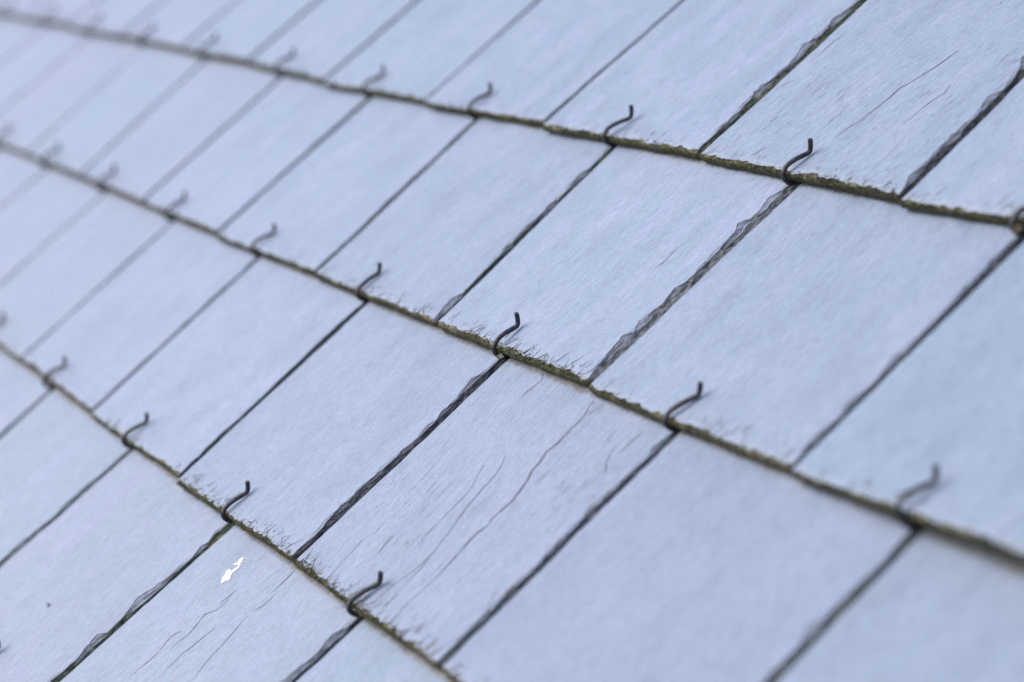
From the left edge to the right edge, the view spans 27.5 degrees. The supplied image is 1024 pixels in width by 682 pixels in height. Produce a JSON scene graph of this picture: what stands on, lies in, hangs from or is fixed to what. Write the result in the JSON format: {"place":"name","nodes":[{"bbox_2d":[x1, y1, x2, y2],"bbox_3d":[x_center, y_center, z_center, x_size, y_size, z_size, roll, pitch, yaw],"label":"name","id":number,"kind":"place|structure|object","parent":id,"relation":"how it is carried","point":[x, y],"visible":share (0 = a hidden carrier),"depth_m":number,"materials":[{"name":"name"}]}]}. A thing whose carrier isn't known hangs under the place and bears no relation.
{"place":"outdoors","nodes":[
{"label":"outdoors","id":0,"kind":"place"},
{"label":"roof deck","id":1,"kind":"structure","parent":0,"visible":0},
{"bbox_2d":[0,16,48,63],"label":"roof slate","id":2,"kind":"object","parent":1,"relation":"on","point":[16,34],"visible":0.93,"depth_m":2.38,"materials":[{"name":"stone"}]},
{"bbox_2d":[0,0,43,18],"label":"roof slate","id":3,"kind":"object","parent":2,"relation":"on","point":[21,9],"visible":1,"depth_m":2.46,"materials":[{"name":"stone"}]},
{"bbox_2d":[0,0,13,17],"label":"slate hook","id":4,"kind":"object","parent":3,"relation":"attached to","point":[5,6],"visible":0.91,"depth_m":2.49,"materials":[{"name":"metal"}]},
{"bbox_2d":[23,0,98,25],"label":"roof slate","id":5,"kind":"object","parent":2,"relation":"on","point":[67,12],"visible":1,"depth_m":2.33,"materials":[{"name":"stone"}]},
{"bbox_2d":[41,4,56,25],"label":"slate hook","id":6,"kind":"object","parent":5,"relation":"attached to","point":[46,14],"visible":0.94,"depth_m":2.33,"materials":[{"name":"metal"}]},
{"bbox_2d":[0,347,55,437],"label":"roof slate","id":7,"kind":"object","parent":1,"relation":"on","point":[24,391],"visible":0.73,"depth_m":1.53,"materials":[{"name":"stone"}]},
{"bbox_2d":[0,167,106,284],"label":"roof slate","id":8,"kind":"object","parent":1,"relation":"attached to","point":[41,211],"visible":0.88,"depth_m":1.82,"materials":[{"name":"stone"}]},
{"bbox_2d":[29,44,207,178],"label":"roof slate","id":9,"kind":"object","parent":8,"relation":"on","point":[143,82],"visible":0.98,"depth_m":1.93,"materials":[{"name":"stone"}]},
{"bbox_2d":[40,142,59,168],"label":"slate hook","id":10,"kind":"object","parent":9,"relation":"attached to","point":[47,154],"visible":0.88,"depth_m":1.92,"materials":[{"name":"metal"}]},
{"bbox_2d":[0,34,143,155],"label":"roof slate","id":11,"kind":"object","parent":1,"relation":"on","point":[34,115],"visible":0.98,"depth_m":2.08,"materials":[{"name":"stone"}]},
{"bbox_2d":[0,123,9,147],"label":"slate hook","id":12,"kind":"object","parent":11,"relation":"attached to","point":[5,131],"visible":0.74,"depth_m":2.07,"materials":[{"name":"metal"}]},
{"bbox_2d":[0,190,174,362],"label":"roof slate","id":13,"kind":"object","parent":1,"relation":"attached to","point":[50,286],"visible":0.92,"depth_m":1.66,"materials":[{"name":"stone"}]},
{"bbox_2d":[164,191,185,220],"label":"slate hook","id":14,"kind":"object","parent":13,"relation":"attached to","point":[171,206],"visible":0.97,"depth_m":1.62,"materials":[{"name":"metal"}]},
{"bbox_2d":[142,75,373,235],"bbox_3d":[-0.134,-0.216,1.662,0.366,0.021,0.205,-45,28,-13],"label":"roof slate","id":15,"kind":"object","parent":13,"relation":"on","point":[247,158],"visible":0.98,"depth_m":1.62,"materials":[{"name":"stone"}]},
{"bbox_2d":[249,0,418,83],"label":"roof slate","id":16,"kind":"object","parent":15,"relation":"on","point":[325,39],"visible":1,"depth_m":1.72,"materials":[{"name":"stone"}]},
{"bbox_2d":[273,48,294,75],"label":"slate hook","id":17,"kind":"object","parent":16,"relation":"attached to","point":[281,61],"visible":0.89,"depth_m":1.73,"materials":[{"name":"metal"}]},
{"bbox_2d":[324,0,539,104],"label":"roof slate","id":18,"kind":"object","parent":15,"relation":"on","point":[422,51],"visible":1,"depth_m":1.57,"materials":[{"name":"stone"}]},
{"bbox_2d":[68,0,163,38],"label":"roof slate","id":19,"kind":"object","parent":1,"relation":"on","point":[119,18],"visible":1,"depth_m":2.17,"materials":[{"name":"stone"}]},
{"bbox_2d":[84,12,101,35],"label":"slate hook","id":20,"kind":"object","parent":19,"relation":"attached to","point":[92,22],"visible":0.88,"depth_m":2.19,"materials":[{"name":"metal"}]},
{"bbox_2d":[123,0,236,50],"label":"roof slate","id":21,"kind":"object","parent":1,"relation":"on","point":[180,25],"visible":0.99,"depth_m":2.02,"materials":[{"name":"stone"}]},
{"bbox_2d":[137,22,154,46],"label":"slate hook","id":22,"kind":"object","parent":21,"relation":"attached to","point":[143,33],"visible":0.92,"depth_m":2.04,"materials":[{"name":"metal"}]},
{"bbox_2d":[81,58,284,204],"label":"roof slate","id":23,"kind":"object","parent":1,"relation":"on","point":[192,115],"visible":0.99,"depth_m":1.77,"materials":[{"name":"stone"}]},
{"bbox_2d":[96,164,115,191],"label":"slate hook","id":24,"kind":"object","parent":23,"relation":"attached to","point":[101,179],"visible":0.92,"depth_m":1.77,"materials":[{"name":"metal"}]},
{"bbox_2d":[197,32,216,58],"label":"slate hook","id":25,"kind":"object","parent":1,"relation":"attached to","point":[204,45],"visible":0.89,"depth_m":1.89,"materials":[{"name":"metal"}]},
{"bbox_2d":[60,524,364,681],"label":"roof slate","id":26,"kind":"object","parent":1,"relation":"on","point":[266,613],"visible":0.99,"depth_m":1.11,"materials":[{"name":"stone"}]},
{"bbox_2d":[221,558,243,583],"bbox_3d":[-0.153,0.126,1.144,0.019,0.002,0.010,-44,27,-14],"label":"bird dropping","id":27,"kind":"object","parent":26,"relation":"on","point":[227,575],"visible":1,"depth_m":1.14,"materials":[{"name":"white"}]},
{"bbox_2d":[293,358,680,668],"bbox_3d":[0.053,0.014,1.077,0.366,0.021,0.182,-45,28,-13],"label":"roof slate","id":28,"kind":"object","parent":26,"relation":"on","point":[480,506],"visible":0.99,"depth_m":1.04,"materials":[{"name":"stone"}]},
{"bbox_2d":[346,571,382,616],"bbox_3d":[-0.026,0.084,1.049,0.153,0.019,0.009,-45,28,-13],"label":"slate hook","id":29,"kind":"object","parent":28,"relation":"attached to","point":[358,594],"visible":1,"depth_m":1.03,"materials":[{"name":"metal"}]},
{"bbox_2d":[181,0,319,63],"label":"roof slate","id":30,"kind":"object","parent":1,"relation":"on","point":[246,31],"visible":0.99,"depth_m":1.87,"materials":[{"name":"stone"}]},
{"bbox_2d":[361,64,384,97],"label":"slate hook","id":31,"kind":"object","parent":1,"relation":"attached to","point":[366,82],"visible":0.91,"depth_m":1.57,"materials":[{"name":"metal"}]},
{"bbox_2d":[779,527,1023,681],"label":"roof slate","id":32,"kind":"object","parent":1,"relation":"on","point":[931,605],"visible":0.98,"depth_m":0.80,"materials":[{"name":"stone"}]},
{"bbox_2d":[1009,206,1023,235],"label":"slate hook","id":33,"kind":"object","parent":1,"relation":"attached to","point":[1016,215],"visible":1,"depth_m":0.95,"materials":[{"name":"metal"}]},
{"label":"roof slate","id":34,"kind":"object","parent":1,"relation":"on","visible":0},
{"bbox_2d":[0,312,4,323],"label":"slate hook","id":35,"kind":"object","parent":34,"relation":"attached to","point":[3,317],"visible":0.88,"depth_m":1.65,"materials":[{"name":"metal"}]},
{"label":"roof slate","id":36,"kind":"object","parent":1,"relation":"on","visible":0},
{"bbox_2d":[0,24,91,111],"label":"roof slate","id":37,"kind":"object","parent":36,"relation":"on","point":[25,67],"visible":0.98,"depth_m":2.24,"materials":[{"name":"stone"}]},
{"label":"roof slate","id":38,"kind":"object","parent":1,"relation":"on","visible":0},
{"bbox_2d":[0,147,48,208],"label":"roof slate","id":39,"kind":"object","parent":38,"relation":"on","point":[19,172],"visible":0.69,"depth_m":1.96,"materials":[{"name":"stone"}]},
{"label":"roof slate","id":40,"kind":"object","parent":1,"relation":"on","visible":0},
{"bbox_2d":[439,431,926,681],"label":"roof slate","id":41,"kind":"object","parent":40,"relation":"on","point":[681,556],"visible":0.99,"depth_m":0.90,"materials":[{"name":"stone"}]},
{"bbox_2d":[589,182,1023,473],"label":"roof slate","id":42,"kind":"object","parent":41,"relation":"on","point":[798,324],"visible":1,"depth_m":0.99,"materials":[{"name":"stone"}]},
{"bbox_2d":[662,381,702,431],"bbox_3d":[0.128,-0.010,1.009,0.153,0.019,0.009,-45,28,-13],"label":"slate hook","id":43,"kind":"object","parent":42,"relation":"attached to","point":[678,405],"visible":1,"depth_m":0.99,"materials":[{"name":"metal"}]},
{"bbox_2d":[900,78,1023,227],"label":"roof slate","id":44,"kind":"object","parent":42,"relation":"on","point":[976,173],"visible":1,"depth_m":1.00,"materials":[{"name":"stone"}]},
{"bbox_2d":[1010,224,1023,233],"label":"dry scrap","id":45,"kind":"object","parent":42,"relation":"on","point":[1017,230],"visible":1,"depth_m":0.94,"materials":[{"name":"plant"}]},
{"bbox_2d":[792,242,1023,561],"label":"roof slate","id":46,"kind":"object","parent":41,"relation":"on","point":[946,395],"visible":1,"depth_m":0.87,"materials":[{"name":"stone"}]},
{"bbox_2d":[894,464,939,530],"bbox_3d":[0.210,0.022,0.853,0.153,0.025,0.009,-45,28,-13],"label":"slate hook","id":47,"kind":"object","parent":46,"relation":"attached to","point":[904,496],"visible":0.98,"depth_m":0.83,"materials":[{"name":"metal"}]},
{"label":"roof slate","id":48,"kind":"object","parent":1,"relation":"on","visible":0},
{"bbox_2d":[0,388,134,566],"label":"roof slate","id":49,"kind":"object","parent":48,"relation":"on","point":[61,452],"visible":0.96,"depth_m":1.39,"materials":[{"name":"stone"}]},
{"bbox_2d":[121,412,148,447],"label":"slate hook","id":50,"kind":"object","parent":49,"relation":"attached to","point":[130,430],"visible":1,"depth_m":1.34,"materials":[{"name":"metal"}]},
{"bbox_2d":[22,219,261,412],"bbox_3d":[-0.204,-0.089,1.550,0.365,0.021,0.211,-45,28,-13],"label":"roof slate","id":51,"kind":"object","parent":49,"relation":"on","point":[121,327],"visible":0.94,"depth_m":1.51,"materials":[{"name":"stone"}]},
{"bbox_2d":[42,356,66,388],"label":"slate hook","id":52,"kind":"object","parent":51,"relation":"attached to","point":[46,375],"visible":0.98,"depth_m":1.50,"materials":[{"name":"metal"}]},
{"bbox_2d":[217,96,480,275],"bbox_3d":[-0.046,-0.180,1.500,0.368,0.021,0.195,-45,28,-13],"label":"roof slate","id":53,"kind":"object","parent":51,"relation":"on","point":[331,196],"visible":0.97,"depth_m":1.46,"materials":[{"name":"stone"}]},
{"bbox_2d":[250,223,275,256],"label":"slate hook","id":54,"kind":"object","parent":53,"relation":"attached to","point":[260,238],"visible":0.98,"depth_m":1.46,"materials":[{"name":"metal"}]},
{"bbox_2d":[466,82,491,118],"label":"slate hook","id":55,"kind":"object","parent":53,"relation":"attached to","point":[472,102],"visible":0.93,"depth_m":1.42,"materials":[{"name":"metal"}]},
{"bbox_2d":[423,0,683,126],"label":"roof slate","id":56,"kind":"object","parent":53,"relation":"on","point":[540,62],"visible":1,"depth_m":1.42,"materials":[{"name":"stone"}]},
{"bbox_2d":[0,449,235,681],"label":"roof slate","id":57,"kind":"object","parent":48,"relation":"on","point":[114,550],"visible":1,"depth_m":1.24,"materials":[{"name":"stone"}]},
{"bbox_2d":[91,257,369,478],"bbox_3d":[-0.119,-0.054,1.392,0.367,0.020,0.203,-45,28,-13],"label":"roof slate","id":58,"kind":"object","parent":57,"relation":"on","point":[209,377],"visible":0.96,"depth_m":1.35,"materials":[{"name":"stone"}]},
{"bbox_2d":[315,117,617,325],"bbox_3d":[0.035,-0.148,1.352,0.366,0.020,0.212,-45,28,-13],"label":"roof slate","id":59,"kind":"object","parent":58,"relation":"on","point":[458,220],"visible":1,"depth_m":1.31,"materials":[{"name":"stone"}]},
{"bbox_2d":[355,262,381,300],"bbox_3d":[-0.043,-0.078,1.323,0.153,0.018,0.003,-45,28,-13],"label":"slate hook","id":60,"kind":"object","parent":59,"relation":"attached to","point":[366,281],"visible":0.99,"depth_m":1.31,"materials":[{"name":"metal"}]},
{"bbox_2d":[542,0,866,158],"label":"roof slate","id":61,"kind":"object","parent":59,"relation":"on","point":[691,78],"visible":1,"depth_m":1.26,"materials":[{"name":"stone"}]},
{"bbox_2d":[602,105,633,145],"bbox_3d":[0.111,-0.172,1.280,0.153,0.021,0.011,-45,28,-13],"label":"slate hook","id":62,"kind":"object","parent":61,"relation":"attached to","point":[614,124],"visible":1,"depth_m":1.26,"materials":[{"name":"metal"}]},
{"bbox_2d":[176,301,509,562],"bbox_3d":[-0.034,-0.019,1.234,0.368,0.021,0.200,-45,28,-13],"label":"roof slate","id":63,"kind":"object","parent":57,"relation":"on","point":[338,425],"visible":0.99,"depth_m":1.19,"materials":[{"name":"stone"}]},
{"bbox_2d":[221,480,249,522],"bbox_3d":[-0.110,0.050,1.204,0.153,0.019,0.005,-45,28,-13],"label":"slate hook","id":64,"kind":"object","parent":63,"relation":"attached to","point":[227,505],"visible":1,"depth_m":1.19,"materials":[{"name":"metal"}]},
{"bbox_2d":[438,145,801,386],"bbox_3d":[0.119,-0.115,1.198,0.366,0.021,0.208,-45,28,-13],"label":"roof slate","id":65,"kind":"object","parent":63,"relation":"on","point":[613,256],"visible":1,"depth_m":1.15,"materials":[{"name":"stone"}]},
{"bbox_2d":[491,312,519,358],"bbox_3d":[0.044,-0.044,1.163,0.153,0.020,0.003,-45,28,-13],"label":"slate hook","id":66,"kind":"object","parent":65,"relation":"attached to","point":[499,337],"visible":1,"depth_m":1.15,"materials":[{"name":"metal"}]},
{"bbox_2d":[699,0,1023,201],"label":"roof slate","id":67,"kind":"object","parent":65,"relation":"on","point":[895,100],"visible":1,"depth_m":1.11,"materials":[{"name":"stone"}]},
{"bbox_2d":[781,138,812,184],"bbox_3d":[0.198,-0.136,1.120,0.153,0.020,0.007,-45,28,-13],"label":"slate hook","id":68,"kind":"object","parent":67,"relation":"attached to","point":[789,163],"visible":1,"depth_m":1.10,"materials":[{"name":"metal"}]},
{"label":"roof slate","id":69,"kind":"object","parent":1,"relation":"on","visible":0},
{"bbox_2d":[296,619,450,681],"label":"roof slate","id":70,"kind":"object","parent":69,"relation":"on","point":[364,650],"visible":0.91,"depth_m":1.00,"materials":[{"name":"stone"}]}
]}

